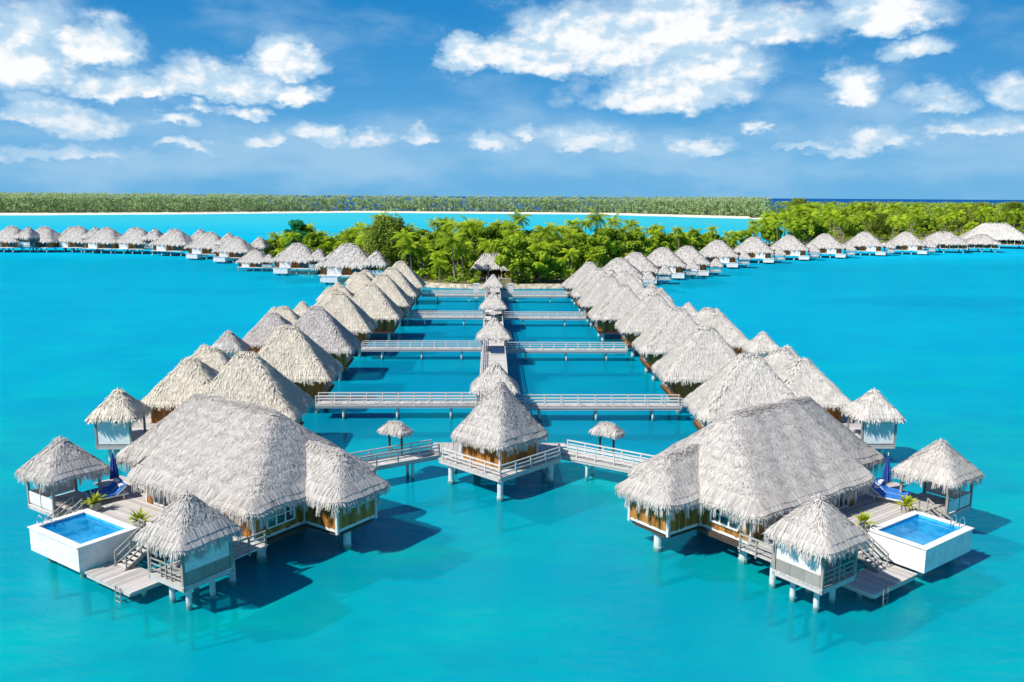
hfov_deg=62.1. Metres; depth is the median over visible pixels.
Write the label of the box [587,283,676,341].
overwater villa
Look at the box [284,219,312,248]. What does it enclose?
evergreen tree
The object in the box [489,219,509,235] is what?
palm tree
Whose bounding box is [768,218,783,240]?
palm tree
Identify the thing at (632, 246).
broadleaf tree
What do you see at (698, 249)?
broadleaf tree
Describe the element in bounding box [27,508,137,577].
plunge pool
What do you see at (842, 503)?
window
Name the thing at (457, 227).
palm tree
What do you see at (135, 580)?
swim platform
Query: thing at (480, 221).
palm tree
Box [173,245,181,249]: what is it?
window
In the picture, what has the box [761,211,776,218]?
palm tree
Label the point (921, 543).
plunge pool
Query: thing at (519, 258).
broadleaf tree
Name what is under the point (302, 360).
overwater villa
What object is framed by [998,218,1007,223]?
broadleaf tree
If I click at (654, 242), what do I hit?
broadleaf tree
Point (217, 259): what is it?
plunge pool
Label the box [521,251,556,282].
broadleaf tree
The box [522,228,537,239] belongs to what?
palm tree
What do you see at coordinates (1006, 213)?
palm tree
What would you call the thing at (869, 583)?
swim platform
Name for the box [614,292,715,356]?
overwater villa
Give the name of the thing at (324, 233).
palm tree
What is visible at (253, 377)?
overwater villa
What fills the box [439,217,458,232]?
palm tree
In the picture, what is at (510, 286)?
gate pillar
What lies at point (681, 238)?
palm tree
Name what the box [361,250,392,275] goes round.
gazebo
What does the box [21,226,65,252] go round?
overwater villa
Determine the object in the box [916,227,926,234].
palm tree
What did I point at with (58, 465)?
gazebo
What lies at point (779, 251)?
gazebo
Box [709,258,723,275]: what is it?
gazebo
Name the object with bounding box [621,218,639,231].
palm tree
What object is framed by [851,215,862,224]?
palm tree
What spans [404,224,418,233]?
palm tree
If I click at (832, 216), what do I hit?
palm tree
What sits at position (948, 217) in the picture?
palm tree
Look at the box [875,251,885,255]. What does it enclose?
plunge pool
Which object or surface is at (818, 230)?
broadleaf tree
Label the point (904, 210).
palm tree
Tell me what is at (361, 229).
palm tree
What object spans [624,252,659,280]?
overwater villa
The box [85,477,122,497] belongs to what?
sun lounger
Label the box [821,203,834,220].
palm tree
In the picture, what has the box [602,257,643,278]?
overwater villa
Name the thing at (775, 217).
palm tree
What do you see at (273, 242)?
broadleaf tree
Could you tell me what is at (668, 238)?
broadleaf tree
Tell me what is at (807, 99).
sky
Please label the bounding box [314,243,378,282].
overwater villa
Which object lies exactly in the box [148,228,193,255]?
overwater villa
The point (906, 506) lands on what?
potted plant
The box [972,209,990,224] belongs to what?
palm tree
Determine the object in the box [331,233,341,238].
palm tree
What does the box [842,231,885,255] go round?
overwater villa
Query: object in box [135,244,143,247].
window
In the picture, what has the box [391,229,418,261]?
tall palm
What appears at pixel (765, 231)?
broadleaf tree
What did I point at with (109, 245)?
window
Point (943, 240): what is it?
thatched hall
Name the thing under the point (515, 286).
beach
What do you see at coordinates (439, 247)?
palm tree
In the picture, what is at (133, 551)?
staircase
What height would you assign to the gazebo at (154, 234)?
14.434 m
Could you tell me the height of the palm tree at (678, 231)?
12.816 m
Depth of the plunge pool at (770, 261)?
312.90 m
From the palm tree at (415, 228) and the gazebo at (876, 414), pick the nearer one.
the gazebo at (876, 414)
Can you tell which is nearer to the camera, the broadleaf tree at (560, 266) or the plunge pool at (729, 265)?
the broadleaf tree at (560, 266)
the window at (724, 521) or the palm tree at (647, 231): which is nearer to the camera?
the window at (724, 521)
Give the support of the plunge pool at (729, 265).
in the lagoon water
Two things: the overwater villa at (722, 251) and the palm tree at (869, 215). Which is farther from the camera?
the palm tree at (869, 215)
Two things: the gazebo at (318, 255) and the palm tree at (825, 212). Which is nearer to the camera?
the gazebo at (318, 255)
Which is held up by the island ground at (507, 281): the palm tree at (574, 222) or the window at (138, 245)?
the palm tree at (574, 222)
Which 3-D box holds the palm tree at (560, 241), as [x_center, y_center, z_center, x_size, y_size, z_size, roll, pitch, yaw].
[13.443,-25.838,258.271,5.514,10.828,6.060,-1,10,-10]
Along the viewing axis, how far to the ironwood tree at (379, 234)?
240.36 m
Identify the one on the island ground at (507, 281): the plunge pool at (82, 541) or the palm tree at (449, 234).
the palm tree at (449, 234)
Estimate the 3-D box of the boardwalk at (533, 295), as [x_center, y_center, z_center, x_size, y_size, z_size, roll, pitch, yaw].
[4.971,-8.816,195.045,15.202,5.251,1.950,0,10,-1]
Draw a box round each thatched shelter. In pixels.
[377,420,414,455]
[589,421,625,456]
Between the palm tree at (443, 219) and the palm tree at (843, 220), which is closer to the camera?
the palm tree at (443, 219)
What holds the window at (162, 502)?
in the overwater villa at (259, 475)
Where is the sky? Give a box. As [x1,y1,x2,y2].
[0,0,1023,199]
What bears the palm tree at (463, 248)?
on the island ground at (507, 281)
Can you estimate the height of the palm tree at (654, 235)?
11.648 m
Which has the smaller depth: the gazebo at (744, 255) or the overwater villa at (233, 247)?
the gazebo at (744, 255)
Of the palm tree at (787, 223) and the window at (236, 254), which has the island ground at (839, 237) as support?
the palm tree at (787, 223)
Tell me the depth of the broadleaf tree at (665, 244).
317.30 m
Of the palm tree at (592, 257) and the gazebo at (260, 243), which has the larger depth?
the gazebo at (260, 243)
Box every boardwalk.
[315,392,476,418]
[350,440,439,479]
[361,340,480,359]
[404,311,482,325]
[421,290,484,301]
[431,442,566,474]
[478,277,507,402]
[501,291,566,302]
[502,311,585,326]
[505,342,627,360]
[514,394,682,420]
[558,439,653,480]
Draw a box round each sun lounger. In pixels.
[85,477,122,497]
[89,481,128,500]
[869,483,905,502]
[875,478,910,496]
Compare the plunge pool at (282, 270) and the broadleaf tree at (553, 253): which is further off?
the plunge pool at (282, 270)
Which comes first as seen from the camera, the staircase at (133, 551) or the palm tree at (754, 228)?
the staircase at (133, 551)
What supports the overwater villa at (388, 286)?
on the lagoon floor
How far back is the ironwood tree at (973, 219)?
609.36 m
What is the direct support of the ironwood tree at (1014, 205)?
on the island ground at (839, 237)
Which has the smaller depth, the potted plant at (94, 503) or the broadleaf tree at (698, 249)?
the potted plant at (94, 503)
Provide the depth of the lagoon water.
66.76 m
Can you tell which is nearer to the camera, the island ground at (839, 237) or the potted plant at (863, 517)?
the potted plant at (863, 517)
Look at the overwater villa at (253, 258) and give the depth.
270.77 m
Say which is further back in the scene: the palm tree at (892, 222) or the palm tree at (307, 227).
the palm tree at (892, 222)
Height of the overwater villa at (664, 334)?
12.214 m
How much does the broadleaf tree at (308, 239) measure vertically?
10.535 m
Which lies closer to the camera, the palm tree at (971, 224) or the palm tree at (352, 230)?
the palm tree at (352, 230)
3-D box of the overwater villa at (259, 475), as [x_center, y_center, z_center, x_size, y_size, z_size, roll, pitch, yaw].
[-20.535,10.364,61.684,23.060,11.839,14.957,7,12,34]
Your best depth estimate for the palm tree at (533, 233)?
282.15 m
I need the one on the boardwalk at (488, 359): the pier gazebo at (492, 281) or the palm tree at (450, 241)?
the pier gazebo at (492, 281)
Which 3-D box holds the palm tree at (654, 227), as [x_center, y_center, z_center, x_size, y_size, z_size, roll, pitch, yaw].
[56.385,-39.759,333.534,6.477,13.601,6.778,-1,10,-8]
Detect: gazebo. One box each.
[13,227,39,252]
[15,435,110,519]
[61,226,78,250]
[81,226,103,252]
[85,387,152,464]
[133,490,244,610]
[141,228,162,253]
[190,229,204,239]
[191,343,207,356]
[211,329,249,357]
[214,232,235,258]
[251,236,271,254]
[259,307,276,321]
[260,254,273,271]
[293,301,308,315]
[306,248,326,274]
[316,286,331,301]
[345,271,356,283]
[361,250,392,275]
[468,361,519,403]
[475,317,511,354]
[479,291,507,320]
[483,274,503,293]
[607,269,616,275]
[632,272,643,284]
[640,271,656,287]
[657,265,672,283]
[659,288,673,302]
[683,302,697,315]
[684,259,699,278]
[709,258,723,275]
[713,307,721,313]
[736,251,751,267]
[741,330,779,358]
[762,493,871,612]
[772,247,786,262]
[784,344,800,357]
[807,245,820,259]
[840,388,905,454]
[843,243,856,257]
[883,241,895,255]
[891,438,984,520]
[923,241,936,254]
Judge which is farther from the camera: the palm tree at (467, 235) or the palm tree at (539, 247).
the palm tree at (467, 235)
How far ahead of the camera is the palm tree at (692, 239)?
330.20 m
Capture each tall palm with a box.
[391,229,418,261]
[456,215,482,261]
[499,218,525,234]
[506,209,531,234]
[602,213,622,227]
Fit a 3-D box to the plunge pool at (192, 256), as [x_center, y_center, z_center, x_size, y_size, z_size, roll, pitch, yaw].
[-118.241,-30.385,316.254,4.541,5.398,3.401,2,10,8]
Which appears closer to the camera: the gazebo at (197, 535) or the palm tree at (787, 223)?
the gazebo at (197, 535)
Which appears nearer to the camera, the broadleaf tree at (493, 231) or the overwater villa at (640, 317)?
the overwater villa at (640, 317)
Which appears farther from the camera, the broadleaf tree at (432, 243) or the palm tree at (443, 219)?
the palm tree at (443, 219)
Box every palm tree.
[267,231,279,240]
[277,237,285,245]
[279,231,293,245]
[287,231,301,242]
[299,223,312,234]
[317,229,330,236]
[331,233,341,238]
[340,231,356,242]
[341,227,358,238]
[348,225,360,234]
[351,220,364,226]
[355,235,367,249]
[357,223,367,234]
[369,209,388,217]
[393,240,423,268]
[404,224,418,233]
[410,243,430,277]
[424,217,440,230]
[428,257,448,281]
[429,249,449,263]
[434,216,449,231]
[435,231,466,282]
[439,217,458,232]
[440,229,454,237]
[448,241,475,280]
[449,219,469,235]
[456,230,470,241]
[468,218,487,226]
[477,238,499,254]
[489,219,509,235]
[501,228,525,240]
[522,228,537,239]
[526,240,550,253]
[529,232,541,241]
[532,222,558,241]
[543,240,561,254]
[545,222,566,240]
[549,238,564,257]
[557,225,569,237]
[558,247,579,268]
[562,228,582,268]
[563,228,583,242]
[564,218,581,226]
[578,218,593,233]
[582,254,597,262]
[584,208,609,232]
[614,223,630,252]
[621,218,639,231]
[632,225,644,233]
[642,227,651,235]
[647,228,661,239]
[648,222,664,233]
[652,224,665,233]
[669,225,687,242]
[674,235,688,247]
[679,239,690,246]
[686,237,698,245]
[687,227,701,247]
[704,223,718,234]
[721,230,734,243]
[727,235,741,245]
[733,231,743,243]
[747,218,760,236]
[748,224,761,235]
[755,216,770,238]
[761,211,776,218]
[768,212,785,230]
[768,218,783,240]
[776,211,796,235]
[782,220,798,230]
[786,224,797,232]
[790,205,810,216]
[795,216,813,240]
[797,207,812,217]
[802,210,823,242]
[805,202,818,214]
[819,208,835,225]
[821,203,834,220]
[822,210,840,231]
[835,215,854,242]
[838,207,849,214]
[847,203,861,218]
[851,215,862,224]
[854,203,871,215]
[858,210,878,229]
[875,209,891,216]
[885,218,898,238]
[886,202,902,216]
[890,216,909,233]
[893,214,909,222]
[899,207,908,215]
[908,215,922,223]
[909,202,924,210]
[909,205,923,230]
[910,209,923,231]
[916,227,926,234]
[932,206,945,223]
[935,218,948,230]
[940,214,954,230]
[945,203,956,209]
[948,209,966,233]
[948,225,957,232]
[953,217,965,233]
[966,221,978,229]
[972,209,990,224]
[976,205,993,223]
[985,217,996,222]
[989,208,998,217]
[999,210,1014,221]
[1000,211,1014,221]
[1010,208,1023,227]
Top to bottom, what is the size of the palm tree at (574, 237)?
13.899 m
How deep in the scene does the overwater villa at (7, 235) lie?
350.40 m
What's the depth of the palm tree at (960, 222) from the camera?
513.10 m
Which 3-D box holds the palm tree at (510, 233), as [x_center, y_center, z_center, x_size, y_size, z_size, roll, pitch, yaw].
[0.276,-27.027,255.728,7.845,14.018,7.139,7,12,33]
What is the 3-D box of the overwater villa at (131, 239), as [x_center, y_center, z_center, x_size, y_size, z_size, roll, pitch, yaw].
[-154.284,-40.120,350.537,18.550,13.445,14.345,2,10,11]
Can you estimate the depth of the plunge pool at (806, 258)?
329.14 m
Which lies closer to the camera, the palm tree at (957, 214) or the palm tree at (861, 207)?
the palm tree at (957, 214)
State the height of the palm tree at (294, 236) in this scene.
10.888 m
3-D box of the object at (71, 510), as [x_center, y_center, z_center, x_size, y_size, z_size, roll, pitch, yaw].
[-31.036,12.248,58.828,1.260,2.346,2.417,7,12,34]
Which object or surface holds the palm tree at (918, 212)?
on the island ground at (839, 237)
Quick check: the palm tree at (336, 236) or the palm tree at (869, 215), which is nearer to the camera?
the palm tree at (336, 236)
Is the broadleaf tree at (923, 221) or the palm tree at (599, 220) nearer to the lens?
the palm tree at (599, 220)
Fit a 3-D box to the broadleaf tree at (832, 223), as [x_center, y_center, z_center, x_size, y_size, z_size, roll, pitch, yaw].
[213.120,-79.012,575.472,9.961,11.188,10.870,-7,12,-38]
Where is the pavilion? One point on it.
(499, 432)
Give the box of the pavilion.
[438,379,560,501]
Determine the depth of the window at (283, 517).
56.65 m
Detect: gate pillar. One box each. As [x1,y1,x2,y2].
[473,283,478,299]
[508,283,513,299]
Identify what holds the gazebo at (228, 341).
on the lagoon floor
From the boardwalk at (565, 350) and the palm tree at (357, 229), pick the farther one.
the palm tree at (357, 229)
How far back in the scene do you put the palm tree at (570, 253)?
246.84 m
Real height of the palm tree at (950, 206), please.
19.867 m
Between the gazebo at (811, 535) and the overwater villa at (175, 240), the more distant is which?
the overwater villa at (175, 240)
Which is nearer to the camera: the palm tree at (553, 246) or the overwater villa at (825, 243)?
the palm tree at (553, 246)
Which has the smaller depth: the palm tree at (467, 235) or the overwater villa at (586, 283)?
the overwater villa at (586, 283)
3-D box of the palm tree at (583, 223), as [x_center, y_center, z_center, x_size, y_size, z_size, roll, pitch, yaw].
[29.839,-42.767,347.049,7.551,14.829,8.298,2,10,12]
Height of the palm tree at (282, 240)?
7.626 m
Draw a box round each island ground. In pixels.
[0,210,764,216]
[274,256,603,283]
[767,216,1023,245]
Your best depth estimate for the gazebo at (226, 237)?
318.47 m
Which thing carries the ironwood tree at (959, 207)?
on the island ground at (839, 237)
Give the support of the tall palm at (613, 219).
on the island ground at (507, 281)
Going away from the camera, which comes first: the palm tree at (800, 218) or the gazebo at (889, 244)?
the gazebo at (889, 244)
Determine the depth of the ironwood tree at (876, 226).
467.37 m
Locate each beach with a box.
[273,262,564,288]
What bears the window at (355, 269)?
in the overwater villa at (346, 259)
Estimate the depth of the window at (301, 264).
261.67 m
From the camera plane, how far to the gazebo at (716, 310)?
133.94 m
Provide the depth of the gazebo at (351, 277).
193.34 m
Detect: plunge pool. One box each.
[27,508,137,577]
[186,253,201,259]
[213,256,228,263]
[273,266,290,275]
[321,274,340,284]
[671,272,684,279]
[696,269,708,276]
[727,263,737,268]
[763,258,773,263]
[798,255,808,260]
[835,253,845,258]
[866,510,973,578]
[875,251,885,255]
[917,251,926,254]
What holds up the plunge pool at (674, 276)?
in the lagoon water
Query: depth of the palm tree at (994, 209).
578.84 m
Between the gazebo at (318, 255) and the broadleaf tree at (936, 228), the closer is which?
the gazebo at (318, 255)
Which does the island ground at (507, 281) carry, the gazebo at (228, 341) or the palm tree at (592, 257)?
the palm tree at (592, 257)
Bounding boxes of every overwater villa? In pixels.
[0,226,33,252]
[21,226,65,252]
[55,226,99,252]
[55,393,389,585]
[81,227,127,253]
[113,227,152,253]
[114,351,314,462]
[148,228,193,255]
[184,232,221,258]
[196,324,343,413]
[211,236,259,262]
[233,305,361,380]
[235,249,271,271]
[269,243,319,274]
[275,291,377,356]
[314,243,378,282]
[314,282,404,341]
[333,273,412,325]
[345,267,420,314]
[361,261,425,304]
[560,271,576,294]
[564,261,627,304]
[570,268,643,314]
[578,274,656,326]
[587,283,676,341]
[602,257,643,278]
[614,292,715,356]
[615,395,945,588]
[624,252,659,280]
[632,306,748,380]
[646,247,686,278]
[651,325,797,412]
[669,246,710,276]
[682,352,877,450]
[699,240,738,267]
[733,237,774,263]
[770,235,809,260]
[805,233,845,257]
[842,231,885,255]
[885,231,925,254]
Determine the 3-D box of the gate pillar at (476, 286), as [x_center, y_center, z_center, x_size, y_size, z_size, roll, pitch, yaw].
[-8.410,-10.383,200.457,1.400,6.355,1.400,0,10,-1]
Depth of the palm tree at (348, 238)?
268.79 m
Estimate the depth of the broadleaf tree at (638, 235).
301.22 m
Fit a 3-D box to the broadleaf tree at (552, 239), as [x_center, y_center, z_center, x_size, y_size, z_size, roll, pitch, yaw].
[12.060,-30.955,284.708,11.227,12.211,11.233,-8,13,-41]
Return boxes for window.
[41,242,48,246]
[104,243,112,247]
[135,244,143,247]
[153,489,177,507]
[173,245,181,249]
[235,252,243,256]
[265,506,295,528]
[299,262,308,266]
[346,498,372,508]
[352,268,363,273]
[709,508,739,531]
[830,491,849,509]
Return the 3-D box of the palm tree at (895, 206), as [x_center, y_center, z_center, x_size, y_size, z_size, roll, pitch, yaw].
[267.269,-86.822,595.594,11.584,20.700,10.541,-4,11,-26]
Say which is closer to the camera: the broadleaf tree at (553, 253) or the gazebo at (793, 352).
the gazebo at (793, 352)
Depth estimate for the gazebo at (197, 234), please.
341.69 m
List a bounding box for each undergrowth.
[259,243,739,283]
[796,223,1023,241]
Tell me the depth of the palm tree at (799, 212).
428.36 m
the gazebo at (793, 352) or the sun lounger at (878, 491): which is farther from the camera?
the gazebo at (793, 352)
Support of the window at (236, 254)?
in the overwater villa at (233, 247)
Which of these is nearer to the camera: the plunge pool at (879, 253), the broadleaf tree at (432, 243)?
the broadleaf tree at (432, 243)
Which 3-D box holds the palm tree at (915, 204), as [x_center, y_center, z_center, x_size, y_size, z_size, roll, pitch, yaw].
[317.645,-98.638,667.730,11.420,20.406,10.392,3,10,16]
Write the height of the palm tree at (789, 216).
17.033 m
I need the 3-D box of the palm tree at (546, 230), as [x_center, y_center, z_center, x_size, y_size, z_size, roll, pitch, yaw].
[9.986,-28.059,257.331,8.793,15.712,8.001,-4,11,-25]
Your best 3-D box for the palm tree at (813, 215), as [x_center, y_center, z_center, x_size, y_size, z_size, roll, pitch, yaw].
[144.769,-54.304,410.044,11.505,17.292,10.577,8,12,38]
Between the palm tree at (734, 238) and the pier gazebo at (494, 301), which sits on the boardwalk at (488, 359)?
the pier gazebo at (494, 301)
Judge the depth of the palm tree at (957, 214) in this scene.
499.96 m
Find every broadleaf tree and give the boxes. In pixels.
[263,239,280,255]
[302,232,324,252]
[317,236,342,252]
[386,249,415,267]
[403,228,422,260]
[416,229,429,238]
[424,237,443,261]
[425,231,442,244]
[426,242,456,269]
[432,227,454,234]
[455,248,477,270]
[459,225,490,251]
[469,226,502,256]
[490,234,533,281]
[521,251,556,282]
[534,232,561,243]
[543,249,559,257]
[551,257,568,280]
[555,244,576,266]
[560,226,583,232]
[568,233,594,264]
[583,235,616,264]
[591,228,626,263]
[622,231,651,253]
[624,239,650,256]
[650,238,661,249]
[657,232,675,250]
[658,241,672,249]
[685,231,703,247]
[688,243,700,251]
[699,239,708,247]
[706,234,723,243]
[737,229,754,242]
[759,224,780,246]
[774,230,783,241]
[788,220,814,242]
[812,225,832,238]
[823,216,835,229]
[844,221,866,236]
[893,224,908,234]
[912,216,935,238]
[927,220,941,232]
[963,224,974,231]
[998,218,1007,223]
[1009,214,1023,228]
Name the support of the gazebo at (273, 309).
on the lagoon floor
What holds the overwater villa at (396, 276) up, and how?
on the lagoon floor
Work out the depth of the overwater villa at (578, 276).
190.70 m
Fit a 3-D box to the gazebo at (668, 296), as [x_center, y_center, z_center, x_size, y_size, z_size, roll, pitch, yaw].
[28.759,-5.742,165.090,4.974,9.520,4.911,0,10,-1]
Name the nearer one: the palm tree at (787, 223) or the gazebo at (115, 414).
the gazebo at (115, 414)
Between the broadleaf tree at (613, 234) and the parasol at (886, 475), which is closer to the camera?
the parasol at (886, 475)
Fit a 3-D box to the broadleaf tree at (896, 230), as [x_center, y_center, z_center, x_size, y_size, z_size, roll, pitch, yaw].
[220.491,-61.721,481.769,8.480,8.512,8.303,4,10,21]
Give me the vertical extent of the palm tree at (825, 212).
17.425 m
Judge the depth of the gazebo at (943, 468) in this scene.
61.03 m
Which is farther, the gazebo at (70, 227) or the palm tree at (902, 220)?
the palm tree at (902, 220)
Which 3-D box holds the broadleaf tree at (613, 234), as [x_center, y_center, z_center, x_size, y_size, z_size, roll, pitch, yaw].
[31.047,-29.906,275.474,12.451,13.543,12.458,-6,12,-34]
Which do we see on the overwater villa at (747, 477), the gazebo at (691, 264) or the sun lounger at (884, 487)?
the sun lounger at (884, 487)
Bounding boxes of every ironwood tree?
[360,212,414,269]
[785,197,810,213]
[850,202,878,226]
[867,211,892,239]
[941,204,971,232]
[968,201,997,224]
[1000,201,1023,224]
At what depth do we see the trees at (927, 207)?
879.72 m
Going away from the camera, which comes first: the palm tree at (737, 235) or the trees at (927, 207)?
the palm tree at (737, 235)
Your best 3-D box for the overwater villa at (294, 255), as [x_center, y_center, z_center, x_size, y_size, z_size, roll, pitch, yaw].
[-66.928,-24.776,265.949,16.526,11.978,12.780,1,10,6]
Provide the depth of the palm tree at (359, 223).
344.46 m
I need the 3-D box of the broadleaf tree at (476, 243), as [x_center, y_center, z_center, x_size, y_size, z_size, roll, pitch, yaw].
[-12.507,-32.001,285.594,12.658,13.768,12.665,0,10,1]
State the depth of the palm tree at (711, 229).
344.30 m
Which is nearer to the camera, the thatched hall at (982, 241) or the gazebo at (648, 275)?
the gazebo at (648, 275)
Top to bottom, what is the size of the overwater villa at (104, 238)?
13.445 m
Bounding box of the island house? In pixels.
[470,253,518,278]
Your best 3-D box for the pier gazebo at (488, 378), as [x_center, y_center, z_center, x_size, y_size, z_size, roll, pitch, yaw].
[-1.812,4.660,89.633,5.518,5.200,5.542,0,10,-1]
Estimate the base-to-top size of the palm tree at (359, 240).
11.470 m
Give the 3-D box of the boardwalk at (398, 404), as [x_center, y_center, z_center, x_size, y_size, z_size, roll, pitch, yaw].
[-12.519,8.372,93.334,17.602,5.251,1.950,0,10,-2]
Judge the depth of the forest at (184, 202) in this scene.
1153.11 m
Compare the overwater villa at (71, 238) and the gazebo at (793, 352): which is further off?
the overwater villa at (71, 238)
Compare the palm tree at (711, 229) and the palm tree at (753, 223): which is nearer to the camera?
the palm tree at (711, 229)
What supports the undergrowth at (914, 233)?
on the island ground at (839, 237)
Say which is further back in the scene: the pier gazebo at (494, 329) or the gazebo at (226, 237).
the gazebo at (226, 237)
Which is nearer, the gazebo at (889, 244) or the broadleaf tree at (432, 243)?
the broadleaf tree at (432, 243)
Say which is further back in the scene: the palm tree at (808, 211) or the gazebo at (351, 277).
the palm tree at (808, 211)
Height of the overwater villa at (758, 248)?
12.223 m
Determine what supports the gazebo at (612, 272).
on the lagoon floor
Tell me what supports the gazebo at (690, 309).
on the lagoon floor
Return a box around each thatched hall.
[921,231,968,252]
[958,222,1023,247]
[964,234,1002,252]
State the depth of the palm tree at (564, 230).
314.73 m
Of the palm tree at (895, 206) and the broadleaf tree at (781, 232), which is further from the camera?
the palm tree at (895, 206)
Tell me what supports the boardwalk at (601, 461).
on the lagoon floor
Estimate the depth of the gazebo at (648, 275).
221.69 m
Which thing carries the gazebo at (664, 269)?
in the lagoon water
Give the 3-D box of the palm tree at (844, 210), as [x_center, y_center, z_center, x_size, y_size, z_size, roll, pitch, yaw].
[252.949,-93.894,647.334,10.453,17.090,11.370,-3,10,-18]
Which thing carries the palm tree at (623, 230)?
on the island ground at (507, 281)
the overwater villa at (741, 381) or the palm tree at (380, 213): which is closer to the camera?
the overwater villa at (741, 381)
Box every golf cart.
[485,310,492,321]
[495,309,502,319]
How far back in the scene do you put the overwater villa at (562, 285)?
204.90 m
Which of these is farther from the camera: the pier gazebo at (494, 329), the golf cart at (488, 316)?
the golf cart at (488, 316)
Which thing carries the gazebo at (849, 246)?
in the lagoon water
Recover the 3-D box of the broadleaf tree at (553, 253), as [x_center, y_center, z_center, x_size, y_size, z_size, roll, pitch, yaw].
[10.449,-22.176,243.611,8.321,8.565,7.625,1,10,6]
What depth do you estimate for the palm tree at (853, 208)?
546.47 m
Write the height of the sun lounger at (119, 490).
1.101 m
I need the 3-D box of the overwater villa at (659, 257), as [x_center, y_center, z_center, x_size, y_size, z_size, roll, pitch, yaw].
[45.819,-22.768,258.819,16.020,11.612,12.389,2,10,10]
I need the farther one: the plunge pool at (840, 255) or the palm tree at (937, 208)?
the palm tree at (937, 208)
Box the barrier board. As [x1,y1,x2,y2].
[490,348,506,353]
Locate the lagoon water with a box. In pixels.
[0,194,1023,681]
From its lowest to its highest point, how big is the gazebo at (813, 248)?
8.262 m
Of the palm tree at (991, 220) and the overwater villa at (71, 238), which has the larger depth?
the palm tree at (991, 220)
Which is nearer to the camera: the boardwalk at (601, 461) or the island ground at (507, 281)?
the boardwalk at (601, 461)
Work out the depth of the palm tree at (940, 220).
505.50 m
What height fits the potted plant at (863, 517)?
1.458 m
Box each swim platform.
[84,559,161,603]
[842,561,917,605]
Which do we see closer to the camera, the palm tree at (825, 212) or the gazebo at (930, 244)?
the gazebo at (930, 244)
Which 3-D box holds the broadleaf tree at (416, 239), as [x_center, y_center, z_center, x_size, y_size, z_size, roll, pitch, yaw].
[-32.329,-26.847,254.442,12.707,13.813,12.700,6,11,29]
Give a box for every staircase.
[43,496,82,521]
[113,522,152,570]
[852,525,889,572]
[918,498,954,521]
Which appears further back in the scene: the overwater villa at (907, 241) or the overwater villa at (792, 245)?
the overwater villa at (907, 241)
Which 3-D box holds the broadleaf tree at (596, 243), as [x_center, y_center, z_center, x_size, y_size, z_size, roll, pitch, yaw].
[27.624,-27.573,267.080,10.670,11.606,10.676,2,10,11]
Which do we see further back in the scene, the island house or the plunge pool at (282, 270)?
the plunge pool at (282, 270)
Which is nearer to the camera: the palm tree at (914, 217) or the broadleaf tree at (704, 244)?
the broadleaf tree at (704, 244)
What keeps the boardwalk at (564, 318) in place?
on the lagoon floor
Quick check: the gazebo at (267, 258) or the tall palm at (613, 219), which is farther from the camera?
the tall palm at (613, 219)
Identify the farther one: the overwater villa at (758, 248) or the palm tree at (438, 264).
the overwater villa at (758, 248)
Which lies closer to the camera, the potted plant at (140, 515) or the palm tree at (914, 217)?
the potted plant at (140, 515)
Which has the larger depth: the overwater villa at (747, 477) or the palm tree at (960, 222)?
the palm tree at (960, 222)
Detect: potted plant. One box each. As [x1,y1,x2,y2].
[81,490,107,511]
[125,506,153,530]
[851,511,879,532]
[896,494,919,513]
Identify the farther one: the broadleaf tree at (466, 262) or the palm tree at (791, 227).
the palm tree at (791, 227)
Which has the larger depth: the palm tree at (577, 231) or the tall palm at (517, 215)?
the tall palm at (517, 215)
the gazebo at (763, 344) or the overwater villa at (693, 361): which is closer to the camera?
the overwater villa at (693, 361)
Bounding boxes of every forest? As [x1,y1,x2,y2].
[0,192,771,216]
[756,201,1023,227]
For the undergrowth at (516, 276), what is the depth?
235.48 m
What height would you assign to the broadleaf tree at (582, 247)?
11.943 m
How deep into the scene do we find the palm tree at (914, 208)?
576.55 m
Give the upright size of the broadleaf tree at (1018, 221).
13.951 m
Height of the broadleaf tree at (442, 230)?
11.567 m
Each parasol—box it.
[110,450,118,479]
[882,452,890,484]
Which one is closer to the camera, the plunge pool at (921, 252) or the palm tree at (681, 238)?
the palm tree at (681, 238)
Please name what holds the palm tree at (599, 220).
on the island ground at (507, 281)
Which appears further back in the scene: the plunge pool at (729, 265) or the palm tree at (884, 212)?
the palm tree at (884, 212)
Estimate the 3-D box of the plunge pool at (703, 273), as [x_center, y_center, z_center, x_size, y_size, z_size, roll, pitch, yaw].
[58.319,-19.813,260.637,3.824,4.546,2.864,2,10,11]
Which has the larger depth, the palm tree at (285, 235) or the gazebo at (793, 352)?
the palm tree at (285, 235)
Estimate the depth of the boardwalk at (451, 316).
159.11 m
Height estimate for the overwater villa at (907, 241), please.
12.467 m

